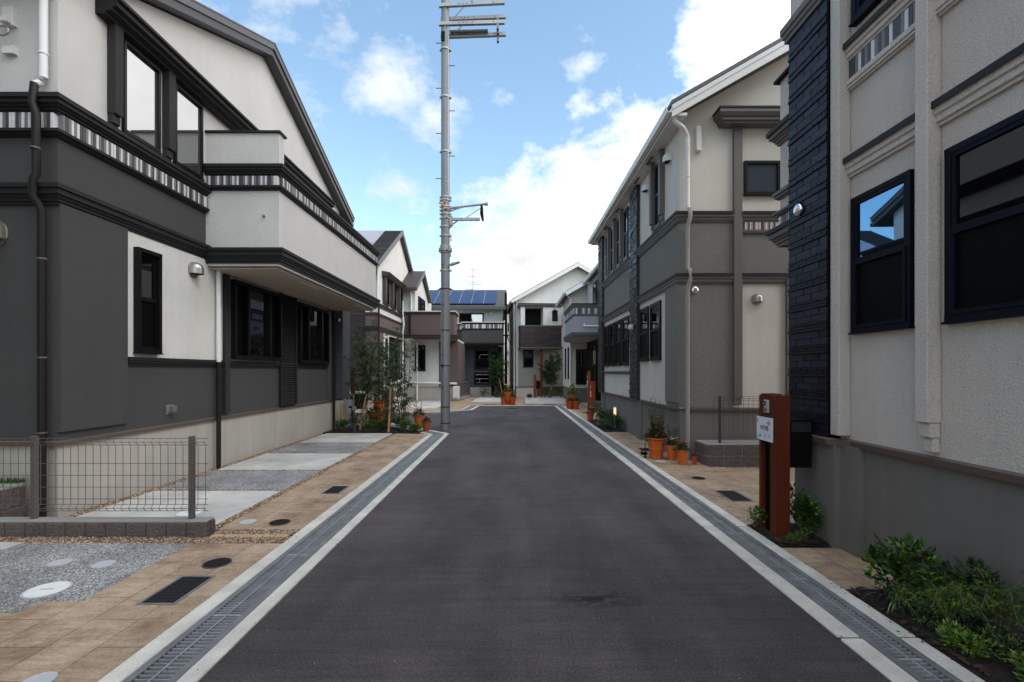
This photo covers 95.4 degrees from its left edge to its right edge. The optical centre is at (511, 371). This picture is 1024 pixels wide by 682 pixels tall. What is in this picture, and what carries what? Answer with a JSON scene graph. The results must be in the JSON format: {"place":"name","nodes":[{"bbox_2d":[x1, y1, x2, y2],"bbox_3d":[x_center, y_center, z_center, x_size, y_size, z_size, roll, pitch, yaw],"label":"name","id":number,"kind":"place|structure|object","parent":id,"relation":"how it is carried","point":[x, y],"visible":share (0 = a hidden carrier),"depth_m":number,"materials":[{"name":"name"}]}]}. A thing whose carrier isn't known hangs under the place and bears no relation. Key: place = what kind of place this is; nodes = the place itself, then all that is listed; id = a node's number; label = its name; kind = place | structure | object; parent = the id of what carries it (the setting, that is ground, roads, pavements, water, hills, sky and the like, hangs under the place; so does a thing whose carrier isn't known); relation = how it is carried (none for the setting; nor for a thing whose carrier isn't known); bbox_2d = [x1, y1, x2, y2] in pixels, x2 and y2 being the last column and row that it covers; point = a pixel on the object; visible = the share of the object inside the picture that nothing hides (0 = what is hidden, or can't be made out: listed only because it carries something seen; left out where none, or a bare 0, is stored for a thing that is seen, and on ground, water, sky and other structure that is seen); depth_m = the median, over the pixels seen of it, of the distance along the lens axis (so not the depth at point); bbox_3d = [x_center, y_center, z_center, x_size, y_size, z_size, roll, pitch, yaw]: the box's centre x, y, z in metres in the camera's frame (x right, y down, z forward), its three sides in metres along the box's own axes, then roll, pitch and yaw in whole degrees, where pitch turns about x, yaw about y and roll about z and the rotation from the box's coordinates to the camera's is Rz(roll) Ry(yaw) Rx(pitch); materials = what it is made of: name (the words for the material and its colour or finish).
{"place":"outdoors","nodes":[
{"label":"outdoors","id":0,"kind":"place"},
{"bbox_2d":[0,542,190,612],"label":"aggregate drive","id":1,"kind":"structure","parent":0,"point":[23,567],"depth_m":3.83,"materials":[{"name":"grey gravel"}]},
{"bbox_2d":[20,581,72,598],"bbox_3d":[-3.405,1.604,3.415,0.276,0.026,0.276,0,0,0],"label":"manhole cover","id":2,"kind":"object","parent":1,"relation":"on","point":[46,589],"visible":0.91,"depth_m":3.40,"materials":[{"name":"white plastic"}]},
{"bbox_2d":[46,558,73,566],"bbox_3d":[-3.780,1.604,3.900,0.164,0.026,0.164,0,0,0],"label":"manhole cover","id":3,"kind":"object","parent":1,"relation":"on","point":[59,562],"visible":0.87,"depth_m":3.89,"materials":[{"name":"grey plastic"}]},
{"bbox_2d":[8,449,331,542],"bbox_3d":[-14.063,1.756,4.390,23.873,0.288,18.780,0,0,0],"label":"gravel bed","id":4,"kind":"object","parent":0,"point":[177,538],"depth_m":4.50,"materials":[{"name":"brown gravel"}]},
{"bbox_2d":[0,484,25,516],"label":"block wall","id":5,"kind":"structure","parent":4,"relation":"on","point":[14,500],"depth_m":4.81,"materials":[{"name":"grey concrete"}]},
{"bbox_2d":[0,517,214,537],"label":"block wall","id":6,"kind":"structure","parent":4,"relation":"on","point":[101,527],"depth_m":4.52,"materials":[{"name":"grey concrete"}]},
{"bbox_2d":[0,436,207,518],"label":"wire fence","id":7,"kind":"object","parent":6,"relation":"on","point":[34,475],"visible":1,"depth_m":4.57,"materials":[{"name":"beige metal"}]},
{"bbox_2d":[0,536,289,542],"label":"gravel","id":8,"kind":"structure","parent":4,"relation":"on","point":[80,539],"depth_m":4.42,"materials":[{"name":"gravel"}]},
{"bbox_2d":[77,491,279,524],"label":"drive slab","id":9,"kind":"structure","parent":4,"relation":"on","point":[221,506],"depth_m":5.61,"materials":[{"name":"concrete"}]},
{"bbox_2d":[0,0,380,516],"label":"grey house","id":10,"kind":"structure","parent":4,"relation":"on","point":[187,249],"depth_m":6.43,"materials":[{"name":"grey paint"}]},
{"bbox_2d":[121,39,162,154],"bbox_3d":[-4.890,-3.602,6.175,0.059,1.176,0.626,0,0,0],"label":"window","id":11,"kind":"structure","parent":10,"relation":"in","point":[141,121],"depth_m":6.18,"materials":[{"name":"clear glass"}]},
{"bbox_2d":[133,247,163,354],"bbox_3d":[-4.864,-0.927,6.245,0.084,1.386,0.426,0,0,0],"label":"window","id":12,"kind":"structure","parent":10,"relation":"in","point":[147,264],"depth_m":6.24,"materials":[{"name":"black glass"}]},
{"bbox_2d":[173,83,204,180],"bbox_3d":[-4.890,-3.602,7.065,0.059,1.176,0.626,0,0,0],"label":"window","id":13,"kind":"structure","parent":10,"relation":"in","point":[188,155],"depth_m":7.07,"materials":[{"name":"black glass"}]},
{"bbox_2d":[230,279,281,360],"bbox_3d":[-4.854,-0.912,8.950,0.104,1.396,1.676,0,0,0],"label":"window","id":14,"kind":"structure","parent":10,"relation":"in","point":[255,312],"depth_m":8.86,"materials":[{"name":"black glass"}]},
{"bbox_2d":[297,302,329,363],"bbox_3d":[-4.854,-0.892,11.485,0.104,1.396,1.706,0,0,0],"label":"window","id":15,"kind":"structure","parent":10,"relation":"in","point":[313,323],"depth_m":11.43,"materials":[{"name":"black glass"}]},
{"bbox_2d":[159,471,318,490],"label":"drive slab","id":16,"kind":"structure","parent":4,"relation":"on","point":[253,480],"depth_m":6.82,"materials":[{"name":"grey concrete"}]},
{"bbox_2d":[210,534,289,537],"bbox_3d":[-2.550,1.647,4.530,0.740,0.106,0.080,0,0,0],"label":"brick edging","id":17,"kind":"object","parent":4,"relation":"on","point":[253,535],"visible":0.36,"depth_m":4.54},
{"bbox_2d":[211,528,299,534],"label":"gravel","id":18,"kind":"structure","parent":4,"relation":"on","point":[255,531],"depth_m":4.64,"materials":[{"name":"beige gravel"}]},
{"bbox_2d":[218,453,352,470],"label":"drive slab","id":19,"kind":"structure","parent":4,"relation":"on","point":[291,461],"depth_m":8.24,"materials":[{"name":"concrete"}]},
{"bbox_2d":[215,433,394,529],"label":"gravel","id":20,"kind":"structure","parent":4,"relation":"on","point":[261,503],"depth_m":6.36,"materials":[{"name":"brown gravel"}]},
{"bbox_2d":[270,443,372,452],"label":"drive slab","id":21,"kind":"structure","parent":4,"relation":"on","point":[326,448],"depth_m":9.65,"materials":[{"name":"grey concrete"}]},
{"bbox_2d":[300,433,391,442],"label":"drive slab","id":22,"kind":"structure","parent":4,"relation":"on","point":[351,437],"depth_m":11.24,"materials":[{"name":"concrete"}]},
{"bbox_2d":[323,425,420,433],"bbox_3d":[-3.630,1.690,12.910,2.540,0.220,1.700,0,0,0],"label":"planting bed","id":23,"kind":"object","parent":4,"relation":"on","point":[394,430],"visible":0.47,"depth_m":12.30,"materials":[{"name":"brown soil"}]},
{"bbox_2d":[348,412,364,431],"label":"shrub","id":24,"kind":"object","parent":23,"relation":"on","point":[352,419],"visible":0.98,"depth_m":12.32,"materials":[{"name":"green plant"}]},
{"bbox_2d":[340,320,383,429],"bbox_3d":[-4.140,0.071,12.904,1.165,3.068,1.119,0,0,0],"label":"young tree","id":25,"kind":"object","parent":23,"relation":"on","point":[365,389],"visible":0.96,"depth_m":12.82,"materials":[{"name":"green plant"}]},
{"bbox_2d":[368,324,409,431],"bbox_3d":[-3.249,0.177,12.473,1.163,2.854,1.234,0,0,0],"label":"young tree","id":26,"kind":"object","parent":23,"relation":"on","point":[387,412],"visible":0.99,"depth_m":12.30,"materials":[{"name":"green plant"}]},
{"bbox_2d":[383,337,420,429],"bbox_3d":[-2.981,0.326,12.591,0.973,2.552,1.005,0,0,-26],"label":"young tree","id":27,"kind":"object","parent":23,"relation":"on","point":[403,402],"visible":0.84,"depth_m":12.57,"materials":[{"name":"green plant"}]},
{"bbox_2d":[359,424,448,433],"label":"kerb","id":28,"kind":"structure","parent":4,"relation":"on","point":[422,429],"depth_m":12.38,"materials":[{"name":"concrete"}]},
{"bbox_2d":[412,400,424,428],"bbox_3d":[-2.590,1.154,12.975,0.428,0.882,0.442,0,0,0],"label":"flower pot","id":29,"kind":"object","parent":28,"relation":"on","point":[418,418],"visible":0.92,"depth_m":12.90,"materials":[{"name":"ceramic"}]},
{"bbox_2d":[64,434,322,516],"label":"gravel","id":30,"kind":"structure","parent":0,"point":[162,486],"depth_m":6.71,"materials":[{"name":"gravel"}]},
{"bbox_2d":[0,433,426,681],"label":"paving","id":31,"kind":"structure","parent":0,"point":[99,636],"depth_m":3.18,"materials":[{"name":"beige tile"}]},
{"bbox_2d":[22,671,57,681],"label":"manhole cover","id":32,"kind":"object","parent":31,"relation":"on","point":[50,676],"visible":0.93,"depth_m":2.42,"materials":[{"name":"grey plastic"}]},
{"bbox_2d":[136,575,215,604],"bbox_3d":[-2.442,1.610,3.415,0.265,0.040,0.450,0,0,0],"label":"meter cover","id":33,"kind":"object","parent":31,"relation":"on","point":[177,590],"visible":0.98,"depth_m":3.40,"materials":[{"name":"metal"}]},
{"bbox_2d":[201,558,231,568],"bbox_3d":[-2.455,1.601,3.880,0.220,0.027,0.220,0,0,0],"label":"manhole cover","id":34,"kind":"object","parent":31,"relation":"on","point":[216,563],"visible":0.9,"depth_m":3.86,"materials":[{"name":"black metal"}]},
{"bbox_2d":[320,486,348,493],"bbox_3d":[-2.380,1.610,6.290,0.240,0.040,0.420,0,0,0],"label":"meter cover","id":35,"kind":"object","parent":31,"relation":"on","point":[335,489],"visible":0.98,"depth_m":6.25,"materials":[{"name":"metal"}]},
{"bbox_2d":[355,406,466,411],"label":"paving","id":36,"kind":"structure","parent":0,"point":[437,409],"depth_m":19.74,"materials":[{"name":"beige tile"}]},
{"bbox_2d":[196,0,789,338],"label":"sky","id":37,"kind":"structure","parent":0,"point":[550,118],"materials":[{"name":"blue"}]},
{"bbox_2d":[407,396,585,405],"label":"paving","id":38,"kind":"structure","parent":0,"point":[519,401],"depth_m":23.43,"materials":[{"name":"beige tile"}]},
{"bbox_2d":[346,230,464,408],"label":"brown house","id":39,"kind":"structure","parent":38,"relation":"on","point":[403,294],"depth_m":24.45,"materials":[{"name":"white paint"}]},
{"bbox_2d":[389,337,404,377],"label":"window","id":40,"kind":"structure","parent":39,"relation":"in","point":[391,339],"depth_m":23.37,"materials":[{"name":"black glass"}]},
{"bbox_2d":[415,345,425,370],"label":"window","id":41,"kind":"structure","parent":39,"relation":"in","point":[422,352],"depth_m":25.88,"materials":[{"name":"black glass"}]},
{"bbox_2d":[399,401,440,408],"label":"drive slab","id":42,"kind":"structure","parent":38,"relation":"on","point":[430,404],"depth_m":21.91,"materials":[{"name":"concrete"}]},
{"bbox_2d":[430,290,505,395],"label":"solar house","id":43,"kind":"structure","parent":38,"relation":"on","point":[480,324],"depth_m":30.29,"materials":[{"name":"paint"}]},
{"bbox_2d":[459,313,483,322],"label":"window","id":44,"kind":"structure","parent":43,"relation":"in","point":[463,317],"depth_m":30.47,"materials":[{"name":"black glass"}]},
{"bbox_2d":[474,349,489,369],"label":"window","id":45,"kind":"structure","parent":43,"relation":"in","point":[483,363],"depth_m":30.28,"materials":[{"name":"black glass"}]},
{"bbox_2d":[474,372,489,383],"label":"window","id":46,"kind":"structure","parent":43,"relation":"in","point":[486,374],"depth_m":30.29,"materials":[{"name":"black glass"}]},
{"bbox_2d":[472,397,500,401],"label":"drive slab","id":47,"kind":"structure","parent":38,"relation":"on","point":[488,399],"depth_m":26.55,"materials":[{"name":"concrete"}]},
{"bbox_2d":[488,352,507,396],"bbox_3d":[-0.968,0.185,28.985,1.367,2.846,1.423,0,0,36],"label":"young tree","id":48,"kind":"object","parent":47,"relation":"on","point":[496,381],"visible":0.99,"depth_m":28.79,"materials":[{"name":"green plant"}]},
{"bbox_2d":[503,292,511,390],"bbox_3d":[-0.279,-1.760,30.180,0.679,6.720,0.220,0,0,9],"label":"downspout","id":49,"kind":"object","parent":38,"relation":"on","point":[505,355],"visible":0.83,"depth_m":30.12,"materials":[{"name":"black paint"}]},
{"bbox_2d":[525,396,565,403],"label":"drive slab","id":50,"kind":"structure","parent":38,"relation":"on","point":[546,400],"depth_m":25.63,"materials":[{"name":"concrete"}]},
{"bbox_2d":[516,388,536,396],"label":"entrance steps","id":51,"kind":"structure","parent":50,"relation":"on","point":[522,392],"depth_m":29.33,"materials":[{"name":"concrete"}]},
{"bbox_2d":[537,352,562,397],"bbox_3d":[2.398,0.197,28.730,1.622,2.836,1.538,0,0,-18],"label":"young tree","id":52,"kind":"object","parent":50,"relation":"on","point":[548,372],"visible":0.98,"depth_m":28.61,"materials":[{"name":"green plant"}]},
{"bbox_2d":[507,262,591,396],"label":"gabled house","id":53,"kind":"structure","parent":38,"relation":"on","point":[535,325],"depth_m":29.90,"materials":[{"name":"white paint"}]},
{"bbox_2d":[523,350,533,367],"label":"window","id":54,"kind":"structure","parent":53,"relation":"in","point":[527,354],"depth_m":30.03,"materials":[{"name":"black glass"}]},
{"bbox_2d":[555,262,600,407],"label":"lavender house","id":55,"kind":"structure","parent":38,"relation":"on","point":[579,301],"depth_m":23.46,"materials":[{"name":"paint"}]},
{"bbox_2d":[576,349,586,384],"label":"window","id":56,"kind":"structure","parent":55,"relation":"in","point":[581,354],"depth_m":23.99,"materials":[{"name":"black glass"}]},
{"bbox_2d":[591,345,596,385],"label":"window","id":57,"kind":"structure","parent":55,"relation":"in","point":[594,348],"depth_m":21.74,"materials":[{"name":"glass"}]},
{"bbox_2d":[507,304,508,388],"bbox_3d":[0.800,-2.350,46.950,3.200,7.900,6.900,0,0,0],"label":"downspout","id":58,"kind":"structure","parent":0,"point":[508,350],"depth_m":44.00,"materials":[{"name":"beige paint"}]},
{"bbox_2d":[199,406,890,681],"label":"road","id":59,"kind":"structure","parent":0,"point":[559,489],"depth_m":3.39,"materials":[{"name":"grey asphalt"}]},
{"bbox_2d":[436,0,505,429],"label":"utility pole","id":60,"kind":"object","parent":59,"relation":"on","point":[446,22],"visible":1,"depth_m":12.70,"materials":[{"name":"concrete"}]},
{"bbox_2d":[565,406,918,590],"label":"paving","id":61,"kind":"structure","parent":0,"point":[842,569],"depth_m":6.05,"materials":[{"name":"beige tile"}]},
{"bbox_2d":[587,371,590,410],"bbox_3d":[3.133,0.790,19.045,0.134,1.620,0.110,0,0,0],"label":"gate post","id":62,"kind":"object","parent":61,"relation":"on","point":[588,387],"visible":0.96,"depth_m":19.00,"materials":[{"name":"orange wood"}]},
{"bbox_2d":[590,381,600,411],"bbox_3d":[3.313,0.990,18.545,0.414,1.220,0.310,0,0,0],"label":"gate post","id":63,"kind":"object","parent":61,"relation":"on","point":[595,394],"visible":0.79,"depth_m":18.40,"materials":[{"name":"orange wood"}]},
{"bbox_2d":[644,396,668,458],"bbox_3d":[2.652,1.022,8.606,0.435,1.146,0.466,0,0,40],"label":"flower pot","id":64,"kind":"object","parent":61,"relation":"on","point":[656,443],"visible":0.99,"depth_m":8.52,"materials":[{"name":"ceramic"}]},
{"bbox_2d":[663,423,677,460],"bbox_3d":[2.878,1.250,8.428,0.268,0.691,0.289,0,0,0],"label":"flower pot","id":65,"kind":"object","parent":61,"relation":"on","point":[671,454],"visible":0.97,"depth_m":8.38,"materials":[{"name":"ceramic"}]},
{"bbox_2d":[673,441,690,464],"bbox_3d":[2.920,1.391,8.014,0.292,0.409,0.304,0,0,43],"label":"flower pot","id":66,"kind":"object","parent":61,"relation":"on","point":[682,453],"visible":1,"depth_m":7.96,"materials":[{"name":"ceramic"}]},
{"bbox_2d":[713,490,754,501],"bbox_3d":[2.840,1.610,5.985,0.280,0.040,0.530,0,0,0],"label":"meter cover","id":67,"kind":"object","parent":61,"relation":"on","point":[733,495],"visible":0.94,"depth_m":5.95,"materials":[{"name":"metal"}]},
{"bbox_2d":[594,409,986,681],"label":"plot ground","id":68,"kind":"structure","parent":0,"point":[848,591],"depth_m":4.27,"materials":[{"name":"brown soil"}]},
{"bbox_2d":[587,419,625,431],"bbox_3d":[2.731,1.567,13.800,0.598,0.042,2.960,0,0,0],"label":"planting bed","id":69,"kind":"object","parent":68,"relation":"on","point":[594,422],"visible":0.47,"depth_m":12.78,"materials":[{"name":"brown soil"}]},
{"bbox_2d":[588,37,789,460],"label":"cream house","id":70,"kind":"structure","parent":68,"relation":"on","point":[693,295],"depth_m":8.44,"materials":[{"name":"paint"}]},
{"bbox_2d":[603,325,608,366],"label":"window","id":71,"kind":"structure","parent":70,"relation":"in","point":[606,329],"depth_m":14.85,"materials":[{"name":"black glass"}]},
{"bbox_2d":[609,322,614,365],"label":"window","id":72,"kind":"structure","parent":70,"relation":"in","point":[611,326],"depth_m":14.00,"materials":[{"name":"black glass"}]},
{"bbox_2d":[615,319,621,365],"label":"window","id":73,"kind":"structure","parent":70,"relation":"in","point":[618,324],"depth_m":13.18,"materials":[{"name":"black glass"}]},
{"bbox_2d":[621,316,628,365],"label":"window","id":74,"kind":"structure","parent":70,"relation":"in","point":[625,321],"depth_m":12.36,"materials":[{"name":"black glass"}]},
{"bbox_2d":[623,206,628,261],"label":"window","id":75,"kind":"structure","parent":70,"relation":"in","point":[626,212],"depth_m":12.29,"materials":[{"name":"black glass"}]},
{"bbox_2d":[639,306,648,361],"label":"window","id":76,"kind":"structure","parent":70,"relation":"in","point":[644,312],"depth_m":10.62,"materials":[{"name":"black glass"}]},
{"bbox_2d":[649,300,661,360],"bbox_3d":[3.003,-0.842,9.790,0.054,1.216,0.716,0,0,0],"label":"window","id":77,"kind":"structure","parent":70,"relation":"in","point":[655,308],"depth_m":9.74,"materials":[{"name":"black glass"}]},
{"bbox_2d":[653,162,660,230],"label":"window","id":78,"kind":"structure","parent":70,"relation":"in","point":[657,223],"depth_m":9.73,"materials":[{"name":"black glass"}]},
{"bbox_2d":[743,160,779,195],"bbox_3d":[4.515,-3.487,8.408,0.666,0.626,0.064,0,0,0],"label":"window","id":79,"kind":"structure","parent":70,"relation":"in","point":[760,177],"depth_m":8.43,"materials":[{"name":"black glass"}]},
{"bbox_2d":[695,440,758,466],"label":"block wall","id":80,"kind":"structure","parent":68,"relation":"on","point":[728,453],"depth_m":7.88,"materials":[{"name":"grey concrete"}]},
{"bbox_2d":[713,395,758,442],"bbox_3d":[4.578,0.821,8.006,2.243,0.818,0.087,0,0,0],"label":"wire fence","id":81,"kind":"object","parent":80,"relation":"on","point":[719,419],"visible":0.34,"depth_m":8.00,"materials":[{"name":"metal"}]},
{"bbox_2d":[757,393,811,536],"bbox_3d":[2.649,0.917,4.548,0.382,1.405,0.316,0,0,0],"label":"gate post","id":82,"kind":"object","parent":68,"relation":"on","point":[785,440],"visible":0.97,"depth_m":4.41,"materials":[{"name":"red wood"}]},
{"bbox_2d":[748,522,829,545],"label":"mulch","id":83,"kind":"object","parent":68,"relation":"on","point":[812,540],"visible":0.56,"depth_m":4.37,"materials":[{"name":"brown soil"}]},
{"bbox_2d":[747,504,767,526],"bbox_3d":[2.499,1.462,4.714,0.256,0.261,0.242,0,0,0],"label":"shrub","id":84,"kind":"object","parent":83,"relation":"on","point":[754,510],"visible":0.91,"depth_m":4.69,"materials":[{"name":"green plant"}]},
{"bbox_2d":[788,482,823,535],"bbox_3d":[2.744,1.320,4.424,0.395,0.543,0.293,0,0,42],"label":"shrub","id":85,"kind":"object","parent":83,"relation":"on","point":[803,506],"visible":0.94,"depth_m":4.37,"materials":[{"name":"green plant"}]},
{"bbox_2d":[766,0,1023,639],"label":"stucco house","id":86,"kind":"structure","parent":68,"relation":"on","point":[895,134],"depth_m":3.51,"materials":[{"name":"beige paint"}]},
{"bbox_2d":[848,0,882,26],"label":"window","id":87,"kind":"structure","parent":86,"relation":"in","point":[860,9],"depth_m":3.96,"materials":[{"name":"black glass"}]},
{"bbox_2d":[848,169,914,334],"bbox_3d":[2.976,-0.917,3.780,0.049,1.186,0.626,0,0,0],"label":"window","id":88,"kind":"structure","parent":86,"relation":"in","point":[882,216],"depth_m":3.74,"materials":[{"name":"black glass"}]},
{"bbox_2d":[941,109,1023,324],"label":"window","id":89,"kind":"structure","parent":86,"relation":"in","point":[984,171],"depth_m":2.93,"materials":[{"name":"black glass"}]},
{"bbox_2d":[846,586,1023,681],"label":"planting bed","id":90,"kind":"object","parent":68,"relation":"on","point":[993,662],"visible":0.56,"depth_m":2.78,"materials":[{"name":"brown soil"}]},
{"bbox_2d":[862,591,918,614],"bbox_3d":[2.508,1.503,3.046,0.344,0.135,0.243,0,0,0],"label":"strap leaf plant","id":91,"kind":"object","parent":90,"relation":"on","point":[897,603],"visible":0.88,"depth_m":3.04,"materials":[{"name":"green plant"}]},
{"bbox_2d":[856,532,945,603],"bbox_3d":[2.629,1.328,3.136,0.463,0.529,0.547,0,0,0],"label":"shrub","id":92,"kind":"object","parent":90,"relation":"on","point":[897,561],"visible":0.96,"depth_m":3.09,"materials":[{"name":"green plant"}]},
{"bbox_2d":[912,613,938,632],"bbox_3d":[2.540,1.541,2.854,0.122,0.104,0.172,0,0,0],"label":"shrub","id":93,"kind":"object","parent":90,"relation":"on","point":[928,623],"visible":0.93,"depth_m":2.86,"materials":[{"name":"green plant"}]},
{"bbox_2d":[887,565,1007,651],"bbox_3d":[2.621,1.383,2.869,0.456,0.379,0.698,0,0,16],"label":"shrub","id":94,"kind":"object","parent":90,"relation":"on","point":[945,611],"visible":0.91,"depth_m":2.84,"materials":[{"name":"green plant"}]},
{"bbox_2d":[919,555,1015,618],"bbox_3d":[2.876,1.377,2.966,0.394,0.430,0.540,0,0,0],"label":"shrub","id":95,"kind":"object","parent":90,"relation":"on","point":[969,577],"visible":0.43,"depth_m":2.94,"materials":[{"name":"green plant"}]},
{"bbox_2d":[934,617,1017,661],"bbox_3d":[2.572,1.519,2.627,0.262,0.149,0.357,0,0,0],"label":"shrub","id":96,"kind":"object","parent":90,"relation":"on","point":[965,639],"visible":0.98,"depth_m":2.61,"materials":[{"name":"green plant"}]},
{"bbox_2d":[950,555,1023,635],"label":"shrub","id":97,"kind":"object","parent":90,"relation":"on","point":[1013,613],"visible":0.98,"depth_m":2.68,"materials":[{"name":"green plant"}]},
{"bbox_2d":[968,621,1023,659],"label":"shrub","id":98,"kind":"object","parent":90,"relation":"on","point":[1009,640],"visible":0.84,"depth_m":2.60,"materials":[{"name":"green plant"}]},
{"bbox_2d":[1006,648,1023,681],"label":"shrub","id":99,"kind":"object","parent":90,"relation":"on","point":[1019,665],"visible":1,"depth_m":2.39,"materials":[{"name":"green plant"}]},
{"bbox_3d":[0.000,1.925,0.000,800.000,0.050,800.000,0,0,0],"label":"ground","id":100,"kind":"structure","parent":0,"visible":0},
{"bbox_2d":[98,434,432,681],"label":"kerb","id":101,"kind":"structure","parent":100,"relation":"on","point":[133,663],"depth_m":3.29,"materials":[{"name":"concrete"}]},
{"bbox_2d":[176,434,448,681],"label":"kerb","id":102,"kind":"structure","parent":100,"relation":"on","point":[204,665],"depth_m":3.29,"materials":[{"name":"concrete"}]},
{"bbox_2d":[337,418,915,639],"bbox_3d":[0.151,1.749,8.350,4.555,0.302,26.700,0,0,0],"label":"kerb bedding","id":103,"kind":"object","parent":100,"relation":"on","point":[840,638],"visible":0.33,"depth_m":2.80,"materials":[{"name":"grey concrete"}]},
{"bbox_2d":[122,433,443,681],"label":"trench grating","id":104,"kind":"object","parent":103,"relation":"in","point":[207,632],"visible":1,"depth_m":3.35,"materials":[{"name":"metal"}]},
{"bbox_2d":[558,406,962,681],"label":"trench grating","id":105,"kind":"object","parent":103,"relation":"in","point":[903,654],"visible":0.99,"depth_m":3.36,"materials":[{"name":"metal"}]},
{"bbox_2d":[555,406,918,681],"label":"kerb","id":106,"kind":"structure","parent":100,"relation":"on","point":[885,666],"depth_m":3.38,"materials":[{"name":"concrete"}]},
{"bbox_2d":[563,406,984,681],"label":"kerb","id":107,"kind":"structure","parent":100,"relation":"on","point":[945,662],"depth_m":3.37,"materials":[{"name":"concrete"}]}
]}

